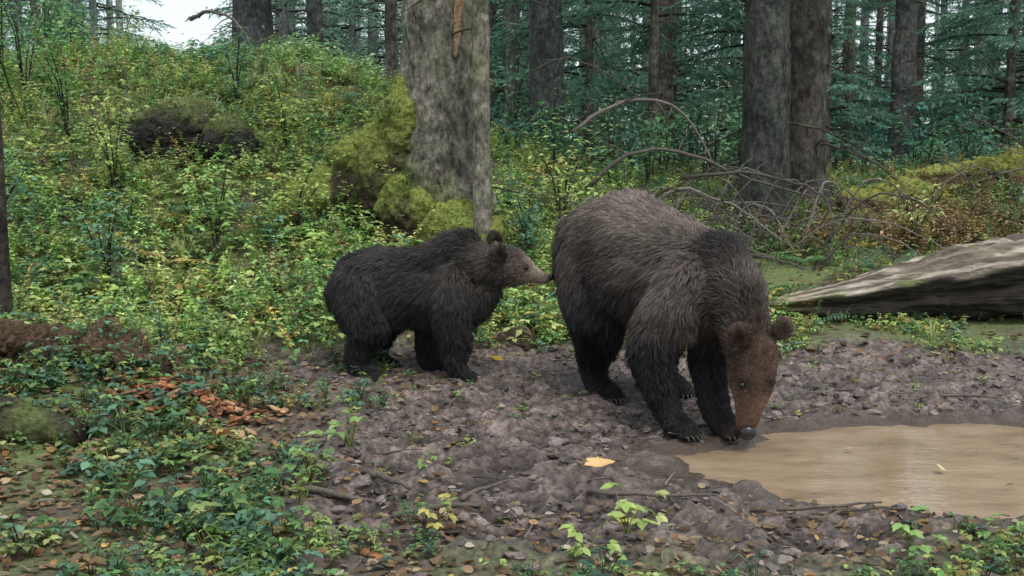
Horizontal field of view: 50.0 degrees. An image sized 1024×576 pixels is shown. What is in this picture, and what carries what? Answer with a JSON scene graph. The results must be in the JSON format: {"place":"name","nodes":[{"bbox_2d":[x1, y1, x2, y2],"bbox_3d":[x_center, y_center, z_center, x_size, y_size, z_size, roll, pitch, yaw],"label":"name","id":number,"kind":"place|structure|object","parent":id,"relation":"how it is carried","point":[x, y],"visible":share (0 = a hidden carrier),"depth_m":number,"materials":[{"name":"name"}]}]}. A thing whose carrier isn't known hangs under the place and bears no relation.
{"place":"outdoors","nodes":[
{"label":"outdoors","id":0,"kind":"place"},
{"bbox_2d":[1,47,1013,349],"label":"forest grass","id":1,"kind":"structure","parent":0,"point":[335,113],"depth_m":11.92,"materials":[{"name":"green plant"}]},
{"bbox_2d":[0,61,1023,575],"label":"ground","id":2,"kind":"structure","parent":0,"point":[650,461],"depth_m":5.33,"materials":[{"name":"brown soil"}]},
{"bbox_2d":[0,60,22,319],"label":"spruce tree","id":3,"kind":"object","parent":2,"relation":"on","point":[6,302],"visible":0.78,"depth_m":7.34,"materials":[{"name":"brown plant"}]},
{"bbox_2d":[0,0,23,74],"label":"sapling","id":4,"kind":"object","parent":2,"relation":"on","point":[1,12],"visible":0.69,"depth_m":13.47,"materials":[{"name":"green plant"}]},
{"bbox_2d":[3,126,44,219],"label":"sapling","id":5,"kind":"object","parent":2,"relation":"on","point":[15,182],"visible":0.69,"depth_m":9.13,"materials":[{"name":"green plant"}]},
{"bbox_2d":[0,0,68,97],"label":"sapling","id":6,"kind":"object","parent":2,"relation":"on","point":[19,53],"visible":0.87,"depth_m":12.56,"materials":[{"name":"green plant"}]},
{"bbox_2d":[0,395,88,449],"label":"mossy log","id":7,"kind":"object","parent":2,"relation":"on","point":[26,418],"visible":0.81,"depth_m":5.00,"materials":[{"name":"green plant"}]},
{"bbox_2d":[0,0,88,51],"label":"young spruce tree","id":8,"kind":"object","parent":2,"relation":"on","point":[36,12],"visible":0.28,"depth_m":19.56,"materials":[{"name":"green plant"}]},
{"bbox_2d":[12,15,83,137],"bbox_3d":[-4.732,-2.117,11.283,0.702,1.295,0.630,-6,9,-43],"label":"sapling","id":9,"kind":"object","parent":2,"relation":"on","point":[63,107],"visible":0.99,"depth_m":11.28,"materials":[{"name":"green plant"}]},
{"bbox_2d":[0,304,172,380],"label":"rotten stump","id":10,"kind":"object","parent":2,"relation":"on","point":[102,335],"visible":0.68,"depth_m":5.98,"materials":[{"name":"brown wood"}]},
{"bbox_2d":[70,85,136,196],"bbox_3d":[-3.642,-1.298,9.938,0.519,1.046,0.826,0,6,0],"label":"sapling","id":11,"kind":"object","parent":2,"relation":"on","point":[113,178],"visible":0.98,"depth_m":9.88,"materials":[{"name":"green plant"}]},
{"bbox_2d":[71,184,136,300],"bbox_3d":[-2.973,-0.308,8.094,0.434,0.912,0.514,-5,8,-35],"label":"sapling","id":12,"kind":"object","parent":2,"relation":"on","point":[107,234],"visible":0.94,"depth_m":8.07,"materials":[{"name":"green plant"}]},
{"bbox_2d":[58,372,288,438],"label":"rotten wood chips","id":13,"kind":"object","parent":2,"relation":"on","point":[210,401],"visible":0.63,"depth_m":5.54,"materials":[{"name":"brown wood"}]},
{"bbox_2d":[119,96,260,169],"bbox_3d":[-3.173,-1.466,10.993,1.366,0.922,0.860,2,7,14],"label":"mossy boulder","id":14,"kind":"object","parent":2,"relation":"on","point":[189,118],"visible":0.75,"depth_m":10.67,"materials":[{"name":"rock"},{"name":"moss"}]},
{"bbox_2d":[179,148,238,261],"bbox_3d":[-2.432,-0.654,8.952,0.460,0.973,0.649,0,6,0],"label":"sapling","id":15,"kind":"object","parent":2,"relation":"on","point":[218,209],"visible":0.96,"depth_m":8.89,"materials":[{"name":"green plant"}]},
{"bbox_2d":[209,23,264,106],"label":"sapling","id":16,"kind":"object","parent":2,"relation":"on","point":[237,74],"visible":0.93,"depth_m":12.29,"materials":[{"name":"green plant"}]},
{"bbox_2d":[195,0,304,50],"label":"spruce tree","id":17,"kind":"object","parent":2,"relation":"on","point":[254,16],"visible":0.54,"depth_m":20.25,"materials":[{"name":"grey plant"}]},
{"bbox_2d":[255,66,309,157],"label":"sapling","id":18,"kind":"object","parent":2,"relation":"on","point":[282,119],"visible":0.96,"depth_m":11.16,"materials":[{"name":"green plant"}]},
{"bbox_2d":[236,143,332,231],"bbox_3d":[-1.975,-0.851,9.646,0.839,0.840,0.718,0,6,0],"label":"sapling","id":19,"kind":"object","parent":2,"relation":"on","point":[308,196],"visible":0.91,"depth_m":9.59,"materials":[{"name":"green plant"}]},
{"bbox_2d":[281,0,323,50],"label":"spruce tree","id":20,"kind":"object","parent":2,"relation":"on","point":[314,18],"visible":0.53,"depth_m":18.50,"materials":[{"name":"grey plant"}]},
{"bbox_2d":[370,0,401,85],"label":"spruce tree","id":21,"kind":"object","parent":2,"relation":"on","point":[390,43],"visible":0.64,"depth_m":21.50,"materials":[{"name":"brown plant"}]},
{"bbox_2d":[281,66,519,246],"bbox_3d":[-1.034,-0.983,9.865,2.287,2.023,0.901,3,7,26],"label":"mossy root mound","id":22,"kind":"object","parent":2,"relation":"on","point":[370,159],"visible":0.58,"depth_m":9.57,"materials":[{"name":"green plant"}]},
{"bbox_2d":[320,226,553,382],"bbox_3d":[-0.448,0.111,6.819,1.400,0.926,0.598,0,6,0],"label":"young brown bear","id":23,"kind":"object","parent":2,"relation":"on","point":[440,295],"visible":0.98,"depth_m":6.62},
{"bbox_2d":[396,0,496,246],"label":"spruce tree","id":24,"kind":"object","parent":2,"relation":"on","point":[436,68],"visible":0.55,"depth_m":9.51,"materials":[{"name":"grey plant"}]},
{"bbox_2d":[385,0,597,234],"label":"spruce tree","id":25,"kind":"object","parent":2,"relation":"on","point":[482,187],"visible":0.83,"depth_m":9.25,"materials":[{"name":"grey plant"}]},
{"bbox_2d":[490,0,528,143],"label":"spruce tree","id":26,"kind":"object","parent":2,"relation":"on","point":[512,16],"visible":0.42,"depth_m":19.57,"materials":[{"name":"brown plant"}]},
{"bbox_2d":[0,24,1023,575],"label":"undergrowth","id":27,"kind":"object","parent":2,"relation":"on","point":[170,334],"visible":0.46,"depth_m":8.14,"materials":[{"name":"green plant"}]},
{"bbox_2d":[0,0,1023,189],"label":"understory shrubs","id":28,"kind":"object","parent":2,"relation":"on","point":[551,134],"visible":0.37,"depth_m":15.02,"materials":[{"name":"green plant"}]},
{"bbox_2d":[0,0,1023,171],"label":"distant forest","id":29,"kind":"object","parent":2,"relation":"on","point":[351,12],"visible":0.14,"depth_m":28.49,"materials":[{"name":"green plant"}]},
{"bbox_2d":[0,66,1023,328],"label":"fern patch","id":30,"kind":"object","parent":2,"relation":"on","point":[316,224],"visible":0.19,"depth_m":10.08,"materials":[{"name":"green plant"}]},
{"bbox_2d":[0,94,1023,575],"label":"fallen leaves","id":31,"kind":"object","parent":2,"relation":"on","point":[398,556],"depth_m":4.23,"materials":[{"name":"brown plant"}]},
{"bbox_2d":[494,327,539,351],"bbox_3d":[0.048,0.411,7.626,0.347,0.280,0.297,0,6,0],"label":"boulder","id":32,"kind":"object","parent":2,"relation":"on","point":[503,336],"visible":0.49,"depth_m":7.57,"materials":[{"name":"grey stone"}]},
{"bbox_2d":[499,175,548,258],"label":"sapling","id":33,"kind":"object","parent":2,"relation":"on","point":[526,235],"visible":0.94,"depth_m":9.51,"materials":[{"name":"green plant"}]},
{"bbox_2d":[488,0,582,140],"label":"young spruce tree","id":34,"kind":"object","parent":2,"relation":"on","point":[492,4],"visible":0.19,"depth_m":23.57,"materials":[{"name":"green plant"}]},
{"bbox_2d":[528,0,569,159],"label":"spruce tree","id":35,"kind":"object","parent":2,"relation":"on","point":[545,34],"visible":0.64,"depth_m":15.54,"materials":[{"name":"grey plant"}]},
{"bbox_2d":[513,112,605,218],"bbox_3d":[0.471,-1.156,10.971,0.862,1.209,0.526,-3,7,-26],"label":"sapling","id":36,"kind":"object","parent":2,"relation":"on","point":[560,159],"visible":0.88,"depth_m":10.97,"materials":[{"name":"green plant"}]},
{"bbox_2d":[489,1,637,162],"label":"young spruce tree","id":37,"kind":"object","parent":2,"relation":"on","point":[492,70],"visible":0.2,"depth_m":22.76,"materials":[{"name":"green plant"}]},
{"bbox_2d":[123,331,1023,575],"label":"mud clods","id":38,"kind":"object","parent":2,"relation":"on","point":[796,552],"visible":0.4,"depth_m":5.14,"materials":[{"name":"brown soil"}]},
{"bbox_2d":[489,0,679,164],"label":"young spruce tree","id":39,"kind":"object","parent":2,"relation":"on","point":[587,82],"visible":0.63,"depth_m":18.70,"materials":[{"name":"green plant"}]},
{"bbox_2d":[554,152,620,213],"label":"sapling","id":40,"kind":"object","parent":2,"relation":"on","point":[587,180],"visible":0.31,"depth_m":9.95,"materials":[{"name":"green plant"}]},
{"bbox_2d":[189,10,1023,279],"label":"dead branches","id":41,"kind":"object","parent":2,"relation":"on","point":[740,171],"visible":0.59,"depth_m":10.29,"materials":[{"name":"brown wood"}]},
{"bbox_2d":[604,155,652,190],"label":"sapling","id":42,"kind":"object","parent":2,"relation":"on","point":[613,184],"visible":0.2,"depth_m":10.61,"materials":[{"name":"green plant"}]},
{"bbox_2d":[556,0,745,169],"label":"young spruce tree","id":43,"kind":"object","parent":2,"relation":"on","point":[653,44],"visible":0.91,"depth_m":16.32,"materials":[{"name":"green plant"}]},
{"bbox_2d":[593,0,742,169],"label":"young spruce tree","id":44,"kind":"object","parent":2,"relation":"on","point":[701,74],"visible":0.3,"depth_m":21.51,"materials":[{"name":"green plant"}]},
{"bbox_2d":[625,0,710,171],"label":"spruce tree","id":45,"kind":"object","parent":2,"relation":"on","point":[666,85],"visible":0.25,"depth_m":18.54,"materials":[{"name":"brown plant"}]},
{"bbox_2d":[551,187,794,442],"bbox_3d":[0.746,0.084,5.912,0.756,1.188,1.812,-2,7,-15],"label":"brown bear","id":46,"kind":"object","parent":2,"relation":"on","point":[665,285],"visible":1,"depth_m":5.42},
{"bbox_2d":[641,0,841,124],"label":"young spruce tree","id":47,"kind":"object","parent":2,"relation":"on","point":[717,94],"visible":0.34,"depth_m":18.20,"materials":[{"name":"green plant"}]},
{"bbox_2d":[643,16,857,167],"bbox_3d":[4.974,-7.185,22.337,3.936,10.042,4.042,-3,7,-27],"label":"young spruce tree","id":48,"kind":"object","parent":2,"relation":"on","point":[728,77],"visible":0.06,"depth_m":23.09,"materials":[{"name":"green plant"}]},
{"bbox_2d":[664,0,881,237],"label":"spruce tree","id":49,"kind":"object","parent":2,"relation":"on","point":[765,105],"visible":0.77,"depth_m":11.31,"materials":[{"name":"grey plant"}]},
{"bbox_2d":[702,0,904,216],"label":"spruce tree","id":50,"kind":"object","parent":2,"relation":"on","point":[810,64],"visible":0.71,"depth_m":11.96,"materials":[{"name":"brown plant"}]},
{"bbox_2d":[737,0,901,169],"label":"young spruce tree","id":51,"kind":"object","parent":2,"relation":"on","point":[848,116],"visible":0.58,"depth_m":14.89,"materials":[{"name":"green plant"}]},
{"bbox_2d":[674,423,1023,518],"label":"puddle","id":52,"kind":"object","parent":2,"relation":"on","point":[982,465],"visible":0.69,"depth_m":4.99,"materials":[{"name":"liquid"}]},
{"bbox_2d":[831,1,922,176],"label":"spruce tree","id":53,"kind":"object","parent":2,"relation":"on","point":[850,63],"visible":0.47,"depth_m":15.71,"materials":[{"name":"brown plant"}]},
{"bbox_2d":[831,0,950,170],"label":"young spruce tree","id":54,"kind":"object","parent":2,"relation":"on","point":[880,91],"visible":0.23,"depth_m":17.59,"materials":[{"name":"green plant"}]},
{"bbox_2d":[768,233,1023,320],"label":"fallen log","id":55,"kind":"object","parent":2,"relation":"on","point":[971,279],"visible":0.88,"depth_m":8.36,"materials":[{"name":"grey wood"}]},
{"bbox_2d":[831,0,967,169],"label":"spruce tree","id":56,"kind":"object","parent":2,"relation":"on","point":[904,63],"visible":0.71,"depth_m":16.60,"materials":[{"name":"grey plant"}]},
{"bbox_2d":[831,0,969,169],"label":"young spruce tree","id":57,"kind":"object","parent":2,"relation":"on","point":[881,17],"visible":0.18,"depth_m":20.56,"materials":[{"name":"green plant"}]},
{"bbox_2d":[871,0,966,163],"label":"spruce tree","id":58,"kind":"object","parent":2,"relation":"on","point":[921,40],"visible":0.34,"depth_m":17.45,"materials":[{"name":"brown plant"}]},
{"bbox_2d":[886,171,956,251],"bbox_3d":[3.880,-0.706,10.470,0.553,0.823,0.612,-4,8,-34],"label":"sapling","id":59,"kind":"object","parent":2,"relation":"on","point":[896,211],"visible":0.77,"depth_m":10.47,"materials":[{"name":"green plant"}]},
{"bbox_2d":[833,142,1023,211],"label":"fallen log","id":60,"kind":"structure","parent":2,"relation":"on","point":[1009,159],"depth_m":12.08,"materials":[{"name":"green plant"}]},
{"bbox_2d":[873,0,1023,164],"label":"young spruce tree","id":61,"kind":"object","parent":2,"relation":"on","point":[1013,40],"visible":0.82,"depth_m":16.67,"materials":[{"name":"green plant"}]},
{"bbox_2d":[923,0,1023,155],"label":"young spruce tree","id":62,"kind":"object","parent":2,"relation":"on","point":[971,61],"visible":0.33,"depth_m":18.71,"materials":[{"name":"green plant"}]},
{"bbox_2d":[1008,172,1023,226],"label":"sapling","id":63,"kind":"object","parent":2,"relation":"on","point":[1020,205],"visible":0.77,"depth_m":10.88,"materials":[{"name":"green plant"}]},
{"bbox_2d":[3,0,1023,162],"label":"sky","id":64,"kind":"structure","parent":0,"point":[174,13],"materials":[{"name":"white"}]}
]}

